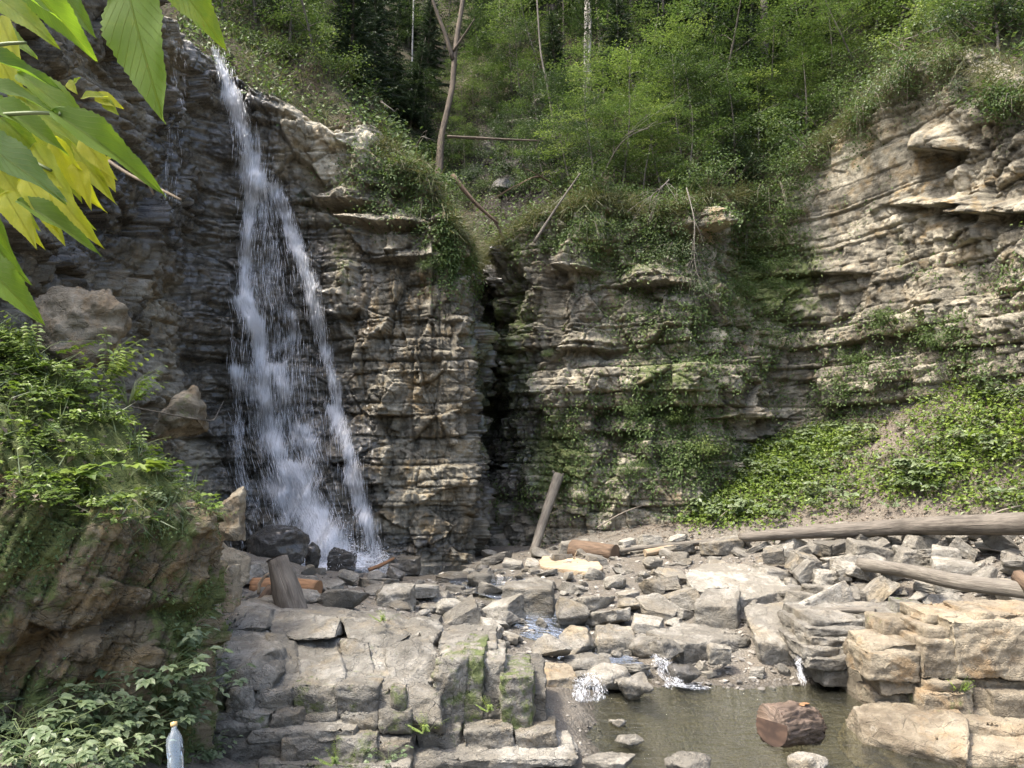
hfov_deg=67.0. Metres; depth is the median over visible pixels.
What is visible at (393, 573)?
stone
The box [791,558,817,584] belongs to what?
stone
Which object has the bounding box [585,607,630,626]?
boulder
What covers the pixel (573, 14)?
broadleaf tree
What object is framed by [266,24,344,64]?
shrub
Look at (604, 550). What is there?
dark log
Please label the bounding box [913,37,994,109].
shrub
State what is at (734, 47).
broadleaf tree
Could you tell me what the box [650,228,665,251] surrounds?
shrub
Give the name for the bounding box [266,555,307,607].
upright stump
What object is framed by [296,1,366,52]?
shrub
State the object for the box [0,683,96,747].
leafy plant
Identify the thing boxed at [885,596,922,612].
boulder
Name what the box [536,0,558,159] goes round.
young tree
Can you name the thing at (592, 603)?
boulder
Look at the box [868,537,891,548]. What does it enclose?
stone
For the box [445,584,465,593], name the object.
stone
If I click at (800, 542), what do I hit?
stone
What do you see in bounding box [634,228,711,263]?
shrub
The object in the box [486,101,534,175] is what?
broadleaf tree
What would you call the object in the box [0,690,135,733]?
leafy plant
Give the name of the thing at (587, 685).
stone
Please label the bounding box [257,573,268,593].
curved root
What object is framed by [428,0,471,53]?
broadleaf tree
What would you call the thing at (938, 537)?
stone
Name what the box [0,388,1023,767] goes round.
riverbed
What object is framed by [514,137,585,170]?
shrub
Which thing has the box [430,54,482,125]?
broadleaf tree
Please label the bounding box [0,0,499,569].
waterfall cliff
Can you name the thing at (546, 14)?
broadleaf tree
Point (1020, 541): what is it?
stone
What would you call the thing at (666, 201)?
shrub
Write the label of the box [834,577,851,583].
stone
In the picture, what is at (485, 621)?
stone
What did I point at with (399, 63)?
spruce tree
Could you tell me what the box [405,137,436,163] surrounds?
shrub
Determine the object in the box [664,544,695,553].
stone
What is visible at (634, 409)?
shrub
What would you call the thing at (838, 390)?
shrub
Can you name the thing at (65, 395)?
leafy plant
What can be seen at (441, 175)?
shrub
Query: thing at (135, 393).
leafy plant
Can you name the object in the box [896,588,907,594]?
stone
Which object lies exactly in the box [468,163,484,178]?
boulder
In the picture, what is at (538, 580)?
boulder
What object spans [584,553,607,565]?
stone
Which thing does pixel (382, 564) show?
wet stick
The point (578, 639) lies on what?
stone
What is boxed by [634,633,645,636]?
stone
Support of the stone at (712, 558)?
on the riverbed
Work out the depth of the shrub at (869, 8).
19.42 m
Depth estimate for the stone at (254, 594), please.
8.47 m
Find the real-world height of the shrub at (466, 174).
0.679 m
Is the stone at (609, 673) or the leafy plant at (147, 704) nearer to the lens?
the leafy plant at (147, 704)
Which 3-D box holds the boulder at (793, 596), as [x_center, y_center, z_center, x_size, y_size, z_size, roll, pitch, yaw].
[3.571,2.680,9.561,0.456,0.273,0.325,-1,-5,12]
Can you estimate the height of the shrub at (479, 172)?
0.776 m
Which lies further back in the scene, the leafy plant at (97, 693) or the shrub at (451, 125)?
the shrub at (451, 125)
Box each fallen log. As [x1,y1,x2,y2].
[450,173,503,239]
[738,512,1023,541]
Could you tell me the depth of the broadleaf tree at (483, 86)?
25.52 m
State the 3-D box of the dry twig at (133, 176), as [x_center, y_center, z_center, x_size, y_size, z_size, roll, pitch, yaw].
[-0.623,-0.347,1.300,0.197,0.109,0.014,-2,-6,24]
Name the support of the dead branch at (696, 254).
on the hillside
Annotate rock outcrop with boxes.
[777,599,1023,767]
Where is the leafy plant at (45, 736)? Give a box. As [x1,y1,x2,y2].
[0,691,123,752]
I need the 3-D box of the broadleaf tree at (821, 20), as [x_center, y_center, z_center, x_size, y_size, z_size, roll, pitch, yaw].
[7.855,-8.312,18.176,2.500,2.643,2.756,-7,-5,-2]
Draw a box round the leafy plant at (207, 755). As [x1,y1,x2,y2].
[190,730,242,762]
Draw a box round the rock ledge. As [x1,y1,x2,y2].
[206,595,578,767]
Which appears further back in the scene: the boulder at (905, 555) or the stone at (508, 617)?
the boulder at (905, 555)
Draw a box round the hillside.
[161,0,1023,260]
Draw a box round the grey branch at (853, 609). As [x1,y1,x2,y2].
[821,607,875,612]
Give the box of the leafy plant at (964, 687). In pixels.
[947,676,974,691]
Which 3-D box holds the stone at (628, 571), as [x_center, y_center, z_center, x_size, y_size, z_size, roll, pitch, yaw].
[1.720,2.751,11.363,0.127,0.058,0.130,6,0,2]
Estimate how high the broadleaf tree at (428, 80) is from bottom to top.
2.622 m
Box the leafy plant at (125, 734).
[23,710,143,763]
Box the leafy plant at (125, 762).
[80,736,176,767]
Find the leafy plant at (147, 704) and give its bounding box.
[75,680,197,723]
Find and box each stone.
[244,587,264,599]
[245,563,263,584]
[251,560,269,577]
[258,584,271,597]
[301,564,316,574]
[301,578,327,592]
[302,589,319,603]
[304,575,317,579]
[315,568,326,574]
[320,589,369,609]
[322,579,344,589]
[338,569,359,585]
[358,577,399,587]
[364,584,387,595]
[366,570,386,577]
[375,583,392,600]
[386,566,405,580]
[388,600,410,610]
[413,579,424,583]
[415,583,439,598]
[415,609,430,615]
[419,603,435,612]
[431,615,442,623]
[435,571,467,582]
[435,598,460,615]
[443,594,481,625]
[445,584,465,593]
[457,596,486,608]
[461,588,477,594]
[462,568,474,573]
[475,563,488,568]
[478,582,501,597]
[479,617,503,638]
[480,568,494,578]
[481,549,496,556]
[481,550,511,564]
[482,593,525,626]
[495,620,508,628]
[498,611,520,623]
[501,634,517,644]
[502,557,523,569]
[502,581,554,615]
[503,631,523,642]
[513,572,526,578]
[520,567,528,572]
[525,558,539,567]
[528,566,539,574]
[531,547,549,557]
[531,634,571,655]
[535,617,548,627]
[536,568,557,576]
[539,556,602,575]
[549,546,557,550]
[551,554,572,560]
[555,597,589,625]
[558,538,588,553]
[558,625,594,654]
[559,590,569,595]
[563,571,573,580]
[575,670,587,681]
[576,548,585,557]
[577,574,583,578]
[578,581,587,586]
[581,684,594,687]
[583,662,629,689]
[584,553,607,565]
[584,567,605,580]
[603,574,625,589]
[610,650,622,657]
[613,567,624,574]
[613,663,650,674]
[615,590,639,598]
[617,597,640,609]
[618,537,635,545]
[619,545,630,554]
[623,650,632,655]
[625,568,633,573]
[628,636,659,657]
[630,544,643,553]
[631,613,664,634]
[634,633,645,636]
[635,577,642,582]
[635,593,679,620]
[637,571,650,577]
[638,534,663,544]
[638,578,665,594]
[642,556,662,569]
[655,567,685,584]
[657,575,680,590]
[659,548,672,560]
[663,587,699,610]
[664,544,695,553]
[664,617,681,625]
[666,534,687,542]
[671,552,689,561]
[676,558,691,565]
[676,607,693,618]
[695,660,707,670]
[700,670,716,678]
[706,556,721,562]
[709,559,725,563]
[731,546,748,557]
[737,637,750,646]
[744,541,771,553]
[744,542,751,547]
[749,666,764,678]
[752,563,791,580]
[761,544,784,563]
[765,542,795,565]
[774,591,782,600]
[777,663,790,675]
[778,585,800,598]
[779,539,806,548]
[784,578,799,585]
[789,545,813,554]
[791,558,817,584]
[798,581,854,605]
[806,542,827,557]
[812,540,837,555]
[820,554,844,564]
[821,562,829,569]
[823,585,860,600]
[826,521,846,539]
[829,553,855,578]
[830,554,870,572]
[831,557,875,581]
[832,539,845,554]
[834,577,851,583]
[836,568,852,577]
[848,582,866,590]
[850,534,872,540]
[856,591,866,600]
[861,575,900,601]
[867,537,891,542]
[867,572,877,581]
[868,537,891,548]
[868,553,885,575]
[881,574,904,581]
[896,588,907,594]
[901,534,938,549]
[908,591,928,602]
[913,580,934,592]
[917,549,930,557]
[923,535,941,541]
[930,556,980,592]
[931,544,961,558]
[936,537,955,546]
[945,535,967,541]
[948,536,977,562]
[968,535,979,539]
[972,565,998,577]
[974,540,992,552]
[974,560,985,567]
[979,535,1018,552]
[985,556,995,563]
[995,578,1023,600]
[999,552,1023,574]
[1000,548,1022,560]
[1001,559,1023,566]
[1007,535,1017,539]
[1015,539,1023,543]
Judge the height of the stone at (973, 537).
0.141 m
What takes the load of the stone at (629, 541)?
on the riverbed
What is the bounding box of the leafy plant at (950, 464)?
[926,462,965,472]
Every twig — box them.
[107,401,223,420]
[108,159,181,200]
[597,505,643,527]
[708,508,730,530]
[971,546,1000,551]
[991,504,1023,513]
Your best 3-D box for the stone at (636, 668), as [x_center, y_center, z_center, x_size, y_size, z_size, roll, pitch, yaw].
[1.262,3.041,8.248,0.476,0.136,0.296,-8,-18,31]
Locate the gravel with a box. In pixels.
[241,535,1023,767]
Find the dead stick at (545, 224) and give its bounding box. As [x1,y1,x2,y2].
[533,173,580,242]
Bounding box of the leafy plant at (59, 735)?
[24,712,138,745]
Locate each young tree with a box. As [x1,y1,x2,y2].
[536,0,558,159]
[596,0,603,70]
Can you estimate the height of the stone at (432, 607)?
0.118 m
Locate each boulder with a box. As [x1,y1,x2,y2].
[29,285,131,369]
[149,385,208,440]
[212,603,226,667]
[216,486,245,540]
[220,542,251,586]
[222,564,241,612]
[246,524,309,564]
[305,542,320,567]
[327,547,356,571]
[376,583,416,611]
[388,555,420,575]
[429,590,454,601]
[467,571,492,585]
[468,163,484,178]
[482,142,494,156]
[491,176,516,198]
[508,118,527,128]
[518,577,555,588]
[520,164,540,179]
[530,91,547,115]
[544,662,578,688]
[547,166,567,184]
[558,581,587,593]
[561,652,610,670]
[570,595,614,611]
[582,751,635,767]
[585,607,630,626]
[594,623,634,654]
[608,719,625,727]
[614,672,653,700]
[614,734,643,745]
[646,622,741,663]
[649,638,683,663]
[664,750,710,767]
[667,663,701,683]
[685,563,789,613]
[693,587,740,629]
[699,535,744,555]
[706,643,731,665]
[744,602,796,664]
[756,700,827,747]
[783,589,814,602]
[784,550,822,570]
[787,751,828,767]
[801,583,823,593]
[812,568,837,584]
[844,538,894,561]
[879,536,902,546]
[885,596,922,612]
[892,545,929,566]
[921,591,962,604]
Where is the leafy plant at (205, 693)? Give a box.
[157,674,240,710]
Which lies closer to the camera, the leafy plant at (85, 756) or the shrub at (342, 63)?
the leafy plant at (85, 756)
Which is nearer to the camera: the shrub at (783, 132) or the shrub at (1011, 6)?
the shrub at (1011, 6)
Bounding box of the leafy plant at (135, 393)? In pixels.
[92,365,167,407]
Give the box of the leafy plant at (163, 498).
[132,480,189,502]
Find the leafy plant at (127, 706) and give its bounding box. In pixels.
[88,679,202,719]
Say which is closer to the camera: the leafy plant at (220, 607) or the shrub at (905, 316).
the leafy plant at (220, 607)
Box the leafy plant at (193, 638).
[172,608,219,648]
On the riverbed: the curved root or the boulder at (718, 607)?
the boulder at (718, 607)
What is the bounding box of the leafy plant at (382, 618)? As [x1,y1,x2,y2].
[369,610,399,622]
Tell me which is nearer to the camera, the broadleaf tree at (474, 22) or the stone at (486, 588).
the stone at (486, 588)
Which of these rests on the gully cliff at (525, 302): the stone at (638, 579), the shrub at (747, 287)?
the shrub at (747, 287)
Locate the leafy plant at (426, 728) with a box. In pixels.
[405,712,448,733]
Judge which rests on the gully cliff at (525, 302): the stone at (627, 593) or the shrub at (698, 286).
the shrub at (698, 286)
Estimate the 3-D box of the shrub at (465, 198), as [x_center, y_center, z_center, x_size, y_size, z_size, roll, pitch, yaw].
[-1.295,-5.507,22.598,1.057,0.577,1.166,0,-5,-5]
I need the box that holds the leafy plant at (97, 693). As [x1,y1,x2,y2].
[75,671,137,702]
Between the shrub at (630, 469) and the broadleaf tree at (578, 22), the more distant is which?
the broadleaf tree at (578, 22)
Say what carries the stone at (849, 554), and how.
on the riverbed
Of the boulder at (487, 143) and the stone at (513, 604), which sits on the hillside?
the boulder at (487, 143)
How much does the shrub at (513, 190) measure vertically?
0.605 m
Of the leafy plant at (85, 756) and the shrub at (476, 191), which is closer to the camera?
the leafy plant at (85, 756)
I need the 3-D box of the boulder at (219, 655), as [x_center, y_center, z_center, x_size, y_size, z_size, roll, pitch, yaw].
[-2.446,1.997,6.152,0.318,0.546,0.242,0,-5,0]
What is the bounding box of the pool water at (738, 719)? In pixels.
[587,683,1015,767]
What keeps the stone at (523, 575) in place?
on the riverbed
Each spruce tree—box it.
[323,0,391,97]
[348,0,400,54]
[348,0,408,109]
[380,33,413,107]
[385,37,436,130]
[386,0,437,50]
[403,0,456,94]
[414,107,436,155]
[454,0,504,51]
[496,0,542,17]
[531,12,579,110]
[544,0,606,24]
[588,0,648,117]
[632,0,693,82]
[636,0,697,21]
[655,0,745,86]
[692,0,786,69]
[718,13,772,125]
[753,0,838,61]
[760,0,768,97]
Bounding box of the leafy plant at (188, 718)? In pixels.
[74,698,204,749]
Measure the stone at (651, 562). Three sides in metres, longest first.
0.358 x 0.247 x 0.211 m
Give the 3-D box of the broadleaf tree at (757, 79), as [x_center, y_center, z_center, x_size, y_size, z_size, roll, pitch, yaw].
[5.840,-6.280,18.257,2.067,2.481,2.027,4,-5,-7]
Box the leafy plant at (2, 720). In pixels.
[0,692,65,735]
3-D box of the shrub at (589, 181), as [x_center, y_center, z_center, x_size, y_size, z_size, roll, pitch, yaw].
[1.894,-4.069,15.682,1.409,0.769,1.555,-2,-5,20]
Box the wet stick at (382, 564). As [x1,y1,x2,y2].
[368,557,394,571]
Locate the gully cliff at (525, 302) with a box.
[476,179,792,547]
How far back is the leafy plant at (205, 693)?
5.09 m
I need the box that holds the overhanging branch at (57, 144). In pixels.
[0,0,226,324]
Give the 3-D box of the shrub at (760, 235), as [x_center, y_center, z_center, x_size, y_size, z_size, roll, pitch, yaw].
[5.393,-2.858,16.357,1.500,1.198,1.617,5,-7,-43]
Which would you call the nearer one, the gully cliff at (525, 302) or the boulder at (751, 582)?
the boulder at (751, 582)
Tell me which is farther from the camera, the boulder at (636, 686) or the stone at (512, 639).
the stone at (512, 639)
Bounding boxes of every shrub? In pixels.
[223,17,292,54]
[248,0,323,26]
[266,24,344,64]
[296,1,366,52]
[302,36,377,84]
[383,65,410,89]
[383,150,469,191]
[398,199,455,240]
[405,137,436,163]
[415,253,448,272]
[418,141,459,170]
[442,170,474,189]
[444,139,463,161]
[446,114,479,135]
[448,124,494,153]
[448,165,484,182]
[453,182,481,204]
[455,177,487,195]
[463,142,514,164]
[464,161,500,183]
[471,174,493,191]
[475,91,510,117]
[481,119,534,151]
[483,148,543,180]
[484,177,530,200]
[485,104,533,134]
[503,76,540,108]
[503,104,572,139]
[510,158,553,191]
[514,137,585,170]
[516,134,570,159]
[531,162,588,197]
[536,231,566,253]
[539,347,555,357]
[543,87,595,117]
[551,124,603,161]
[552,143,612,180]
[565,211,628,253]
[571,157,641,197]
[573,394,603,409]
[596,139,660,171]
[607,395,653,417]
[609,184,653,221]
[613,458,651,477]
[625,180,724,243]
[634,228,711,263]
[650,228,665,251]
[652,407,709,429]
[664,137,753,195]
[664,265,723,296]
[675,434,738,466]
[680,128,761,170]
[693,139,780,183]
[722,273,766,298]
[729,220,800,268]
[740,114,801,164]
[743,244,801,275]
[744,167,831,227]
[748,90,830,139]
[749,123,843,182]
[752,101,838,159]
[763,86,854,134]
[766,275,807,293]
[768,191,821,225]
[808,60,875,110]
[814,31,894,86]
[818,379,854,398]
[830,83,895,156]
[834,350,866,364]
[839,0,910,41]
[846,45,928,111]
[854,0,944,54]
[860,301,899,328]
[862,42,970,129]
[885,302,935,330]
[901,0,955,39]
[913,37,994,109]
[918,325,958,349]
[924,0,1023,40]
[924,60,1001,109]
[942,0,1023,36]
[945,75,1023,127]
[957,64,1023,127]
[971,81,1023,153]
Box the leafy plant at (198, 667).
[71,645,233,695]
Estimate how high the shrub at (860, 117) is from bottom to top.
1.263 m
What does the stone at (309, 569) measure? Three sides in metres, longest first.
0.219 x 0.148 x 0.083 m
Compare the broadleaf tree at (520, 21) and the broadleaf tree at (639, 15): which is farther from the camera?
the broadleaf tree at (520, 21)
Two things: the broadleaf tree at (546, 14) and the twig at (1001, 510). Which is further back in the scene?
the broadleaf tree at (546, 14)
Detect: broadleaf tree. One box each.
[211,0,267,18]
[223,0,286,26]
[251,0,351,56]
[261,0,346,45]
[309,0,366,44]
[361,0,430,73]
[387,0,458,49]
[399,62,458,135]
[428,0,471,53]
[428,38,497,108]
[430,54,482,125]
[430,96,483,163]
[431,0,474,178]
[443,0,503,79]
[444,130,483,176]
[455,56,523,123]
[460,6,527,99]
[465,0,544,69]
[466,0,580,75]
[467,0,547,95]
[474,74,520,147]
[475,9,557,117]
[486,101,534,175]
[489,122,559,186]
[494,58,562,132]
[496,0,539,49]
[505,114,569,196]
[509,64,590,159]
[524,68,591,143]
[527,0,571,46]
[528,104,594,189]
[529,0,583,57]
[533,45,631,159]
[543,31,642,125]
[546,0,628,99]
[546,89,627,191]
[556,0,629,46]
[558,51,647,146]
[558,91,646,182]
[565,0,659,67]
[569,41,700,148]
[573,81,687,186]
[576,38,679,162]
[587,0,722,91]
[606,103,688,197]
[610,0,677,30]
[611,0,641,24]
[611,95,693,193]
[613,23,709,123]
[626,70,693,169]
[629,44,729,153]
[635,95,737,184]
[638,13,725,125]
[643,24,746,140]
[658,0,814,110]
[665,0,771,26]
[666,45,758,141]
[671,6,759,128]
[675,0,786,80]
[678,79,754,183]
[684,30,773,119]
[692,56,800,177]
[726,64,795,155]
[732,0,847,128]
[734,0,847,98]
[736,63,818,144]
[740,0,848,93]
[743,0,844,28]
[747,10,848,120]
[748,40,853,137]
[759,52,831,133]
[784,0,895,82]
[789,0,901,97]
[793,1,898,58]
[830,0,906,53]
[849,0,920,41]
[866,0,919,20]
[895,0,1023,50]
[917,0,970,19]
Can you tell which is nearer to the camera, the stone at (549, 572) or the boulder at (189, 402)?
the boulder at (189, 402)
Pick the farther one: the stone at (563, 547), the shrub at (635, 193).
the shrub at (635, 193)
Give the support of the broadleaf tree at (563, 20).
on the hillside
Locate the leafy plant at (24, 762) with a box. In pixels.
[0,718,73,767]
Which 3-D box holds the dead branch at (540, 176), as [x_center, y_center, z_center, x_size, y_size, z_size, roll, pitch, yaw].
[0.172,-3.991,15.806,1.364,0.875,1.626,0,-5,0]
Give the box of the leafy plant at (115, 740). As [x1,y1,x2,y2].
[0,720,145,767]
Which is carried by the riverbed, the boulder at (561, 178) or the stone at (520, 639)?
the stone at (520, 639)
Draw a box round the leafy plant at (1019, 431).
[961,428,1023,443]
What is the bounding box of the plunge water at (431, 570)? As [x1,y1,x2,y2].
[356,566,474,575]
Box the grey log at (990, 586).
[855,558,1023,598]
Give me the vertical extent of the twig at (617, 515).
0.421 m
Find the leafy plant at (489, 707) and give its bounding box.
[475,694,499,711]
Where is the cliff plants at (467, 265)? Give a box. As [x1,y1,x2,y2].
[305,117,1023,546]
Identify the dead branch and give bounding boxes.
[375,92,396,111]
[415,131,433,146]
[488,160,551,201]
[597,95,681,183]
[630,179,676,223]
[680,187,727,315]
[904,5,982,44]
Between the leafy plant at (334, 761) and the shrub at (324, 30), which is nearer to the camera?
the leafy plant at (334, 761)
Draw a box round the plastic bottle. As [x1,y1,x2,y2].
[166,721,183,767]
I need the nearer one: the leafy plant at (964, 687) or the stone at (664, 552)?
the leafy plant at (964, 687)
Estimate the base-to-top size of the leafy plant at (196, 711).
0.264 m
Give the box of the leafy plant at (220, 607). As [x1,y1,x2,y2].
[183,597,241,619]
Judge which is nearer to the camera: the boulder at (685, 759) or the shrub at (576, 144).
the boulder at (685, 759)
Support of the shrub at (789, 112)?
on the hillside
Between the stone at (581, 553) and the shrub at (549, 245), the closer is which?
the stone at (581, 553)
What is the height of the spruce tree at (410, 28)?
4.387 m
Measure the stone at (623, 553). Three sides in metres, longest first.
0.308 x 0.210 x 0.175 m
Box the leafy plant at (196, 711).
[160,677,238,728]
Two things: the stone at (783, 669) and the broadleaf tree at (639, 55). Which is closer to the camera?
the stone at (783, 669)
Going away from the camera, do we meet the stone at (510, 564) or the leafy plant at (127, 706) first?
the leafy plant at (127, 706)
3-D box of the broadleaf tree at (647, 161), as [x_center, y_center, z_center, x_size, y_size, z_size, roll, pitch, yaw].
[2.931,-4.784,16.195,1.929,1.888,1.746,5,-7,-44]
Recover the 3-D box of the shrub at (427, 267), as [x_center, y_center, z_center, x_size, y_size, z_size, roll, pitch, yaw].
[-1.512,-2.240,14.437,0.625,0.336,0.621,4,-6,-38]
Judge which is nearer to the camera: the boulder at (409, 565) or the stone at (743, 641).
the stone at (743, 641)
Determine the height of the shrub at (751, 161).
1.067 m
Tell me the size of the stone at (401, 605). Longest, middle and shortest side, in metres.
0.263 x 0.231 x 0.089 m
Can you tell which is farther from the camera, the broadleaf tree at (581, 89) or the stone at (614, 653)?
the broadleaf tree at (581, 89)
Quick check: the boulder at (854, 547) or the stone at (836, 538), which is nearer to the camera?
the boulder at (854, 547)
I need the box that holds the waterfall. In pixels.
[164,44,388,573]
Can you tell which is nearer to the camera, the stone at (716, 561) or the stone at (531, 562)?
the stone at (716, 561)
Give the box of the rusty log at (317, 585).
[249,577,322,592]
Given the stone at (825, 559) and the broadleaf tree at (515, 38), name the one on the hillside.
the broadleaf tree at (515, 38)
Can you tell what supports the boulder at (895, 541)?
on the riverbed
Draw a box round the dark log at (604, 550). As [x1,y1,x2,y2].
[567,539,619,558]
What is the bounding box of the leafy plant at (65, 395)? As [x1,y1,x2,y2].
[18,390,78,397]
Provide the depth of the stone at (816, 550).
10.91 m
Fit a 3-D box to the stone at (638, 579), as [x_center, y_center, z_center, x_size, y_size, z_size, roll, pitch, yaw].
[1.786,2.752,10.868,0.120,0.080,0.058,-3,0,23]
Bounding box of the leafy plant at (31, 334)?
[0,311,103,357]
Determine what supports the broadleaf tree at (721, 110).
on the hillside
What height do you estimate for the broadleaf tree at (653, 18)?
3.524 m
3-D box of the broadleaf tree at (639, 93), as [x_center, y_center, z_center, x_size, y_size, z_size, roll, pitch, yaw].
[2.311,-5.161,16.251,2.627,2.359,2.101,-5,-6,21]
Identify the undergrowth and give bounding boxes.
[165,0,1023,265]
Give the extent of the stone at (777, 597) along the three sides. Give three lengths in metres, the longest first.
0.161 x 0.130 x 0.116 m
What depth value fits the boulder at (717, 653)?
8.13 m
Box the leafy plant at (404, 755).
[363,742,412,763]
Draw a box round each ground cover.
[0,320,235,523]
[657,369,1023,533]
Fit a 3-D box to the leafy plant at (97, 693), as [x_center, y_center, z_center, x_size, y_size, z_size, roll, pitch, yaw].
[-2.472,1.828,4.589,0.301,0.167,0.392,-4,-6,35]
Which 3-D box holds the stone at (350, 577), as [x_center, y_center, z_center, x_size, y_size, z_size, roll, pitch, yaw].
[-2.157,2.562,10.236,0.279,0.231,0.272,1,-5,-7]
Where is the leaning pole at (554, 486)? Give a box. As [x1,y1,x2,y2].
[529,470,563,552]
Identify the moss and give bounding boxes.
[0,477,235,765]
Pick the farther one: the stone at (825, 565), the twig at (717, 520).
the twig at (717, 520)
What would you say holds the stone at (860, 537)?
on the riverbed
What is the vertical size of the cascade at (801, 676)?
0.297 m
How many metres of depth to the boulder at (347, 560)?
12.20 m
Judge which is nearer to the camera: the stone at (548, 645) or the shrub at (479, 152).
the stone at (548, 645)
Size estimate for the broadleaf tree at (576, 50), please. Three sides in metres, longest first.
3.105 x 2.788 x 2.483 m
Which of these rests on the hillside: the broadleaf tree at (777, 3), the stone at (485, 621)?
the broadleaf tree at (777, 3)
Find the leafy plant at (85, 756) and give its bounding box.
[0,727,122,767]
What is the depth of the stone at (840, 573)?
9.63 m
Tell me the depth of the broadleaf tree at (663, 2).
21.63 m
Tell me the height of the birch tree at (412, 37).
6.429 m
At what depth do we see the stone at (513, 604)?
9.28 m
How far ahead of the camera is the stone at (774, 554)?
11.01 m
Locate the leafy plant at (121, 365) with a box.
[69,327,161,383]
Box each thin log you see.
[621,538,722,551]
[643,539,700,556]
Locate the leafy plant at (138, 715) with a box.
[61,692,159,739]
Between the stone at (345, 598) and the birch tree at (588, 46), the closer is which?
the stone at (345, 598)
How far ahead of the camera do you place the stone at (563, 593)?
10.35 m
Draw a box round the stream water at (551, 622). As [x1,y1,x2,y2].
[449,569,649,676]
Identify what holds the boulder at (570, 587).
on the riverbed
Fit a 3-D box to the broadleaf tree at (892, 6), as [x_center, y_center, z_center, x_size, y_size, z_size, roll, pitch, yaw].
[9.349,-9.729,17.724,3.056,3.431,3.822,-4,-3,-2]
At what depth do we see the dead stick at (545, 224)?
15.24 m
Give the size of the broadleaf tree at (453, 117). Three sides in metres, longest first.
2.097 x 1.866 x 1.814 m
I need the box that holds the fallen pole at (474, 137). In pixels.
[447,135,538,150]
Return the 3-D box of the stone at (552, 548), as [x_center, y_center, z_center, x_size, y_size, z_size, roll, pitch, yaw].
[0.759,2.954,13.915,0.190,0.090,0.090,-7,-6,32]
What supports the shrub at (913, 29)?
on the hillside
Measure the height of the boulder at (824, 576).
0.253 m
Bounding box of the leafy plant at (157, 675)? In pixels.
[107,645,206,688]
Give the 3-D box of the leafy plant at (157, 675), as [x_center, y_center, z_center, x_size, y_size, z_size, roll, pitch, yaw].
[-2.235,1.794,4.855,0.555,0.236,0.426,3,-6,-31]
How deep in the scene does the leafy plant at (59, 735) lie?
4.51 m
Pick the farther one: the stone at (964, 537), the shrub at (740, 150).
the shrub at (740, 150)
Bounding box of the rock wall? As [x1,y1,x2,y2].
[0,339,231,767]
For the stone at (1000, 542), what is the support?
on the riverbed
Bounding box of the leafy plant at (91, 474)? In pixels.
[38,468,106,487]
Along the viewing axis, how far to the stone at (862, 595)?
9.09 m
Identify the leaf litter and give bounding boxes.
[0,338,216,529]
[243,388,1023,577]
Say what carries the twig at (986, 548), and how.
on the riverbed
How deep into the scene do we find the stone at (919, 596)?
8.67 m
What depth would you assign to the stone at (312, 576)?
9.93 m
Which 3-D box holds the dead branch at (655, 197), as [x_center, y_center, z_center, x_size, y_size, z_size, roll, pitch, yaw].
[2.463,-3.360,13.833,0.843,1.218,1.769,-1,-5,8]
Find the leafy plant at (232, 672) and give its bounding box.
[189,657,256,698]
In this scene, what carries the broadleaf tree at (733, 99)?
on the hillside
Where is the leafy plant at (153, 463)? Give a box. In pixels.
[78,460,171,481]
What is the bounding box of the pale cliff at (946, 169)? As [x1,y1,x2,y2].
[774,47,1023,451]
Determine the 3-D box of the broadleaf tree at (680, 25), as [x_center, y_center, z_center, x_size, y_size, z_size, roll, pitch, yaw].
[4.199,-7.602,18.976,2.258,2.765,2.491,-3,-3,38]
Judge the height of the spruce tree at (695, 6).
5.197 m
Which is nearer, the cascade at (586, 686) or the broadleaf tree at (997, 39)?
the cascade at (586, 686)
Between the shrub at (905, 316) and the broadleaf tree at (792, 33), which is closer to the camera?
the shrub at (905, 316)
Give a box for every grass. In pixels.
[0,315,234,542]
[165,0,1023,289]
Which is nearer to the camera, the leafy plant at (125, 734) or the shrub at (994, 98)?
the leafy plant at (125, 734)
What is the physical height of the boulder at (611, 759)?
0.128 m
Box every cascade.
[572,673,606,701]
[651,655,708,689]
[794,656,806,686]
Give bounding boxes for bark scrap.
[1011,570,1023,590]
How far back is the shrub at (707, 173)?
15.40 m
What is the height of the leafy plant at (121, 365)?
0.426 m
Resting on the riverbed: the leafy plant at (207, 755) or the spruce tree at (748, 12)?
the leafy plant at (207, 755)
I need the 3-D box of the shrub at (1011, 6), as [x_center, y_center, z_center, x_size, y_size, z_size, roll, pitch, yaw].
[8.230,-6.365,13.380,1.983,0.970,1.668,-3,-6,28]
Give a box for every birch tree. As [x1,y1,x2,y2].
[411,0,414,89]
[583,0,591,95]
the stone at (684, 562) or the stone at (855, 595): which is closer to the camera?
the stone at (855, 595)
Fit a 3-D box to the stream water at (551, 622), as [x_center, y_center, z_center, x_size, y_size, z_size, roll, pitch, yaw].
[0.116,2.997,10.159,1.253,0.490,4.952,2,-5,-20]
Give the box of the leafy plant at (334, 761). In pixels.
[313,741,361,766]
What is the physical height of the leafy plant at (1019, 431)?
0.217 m
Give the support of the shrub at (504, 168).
on the hillside

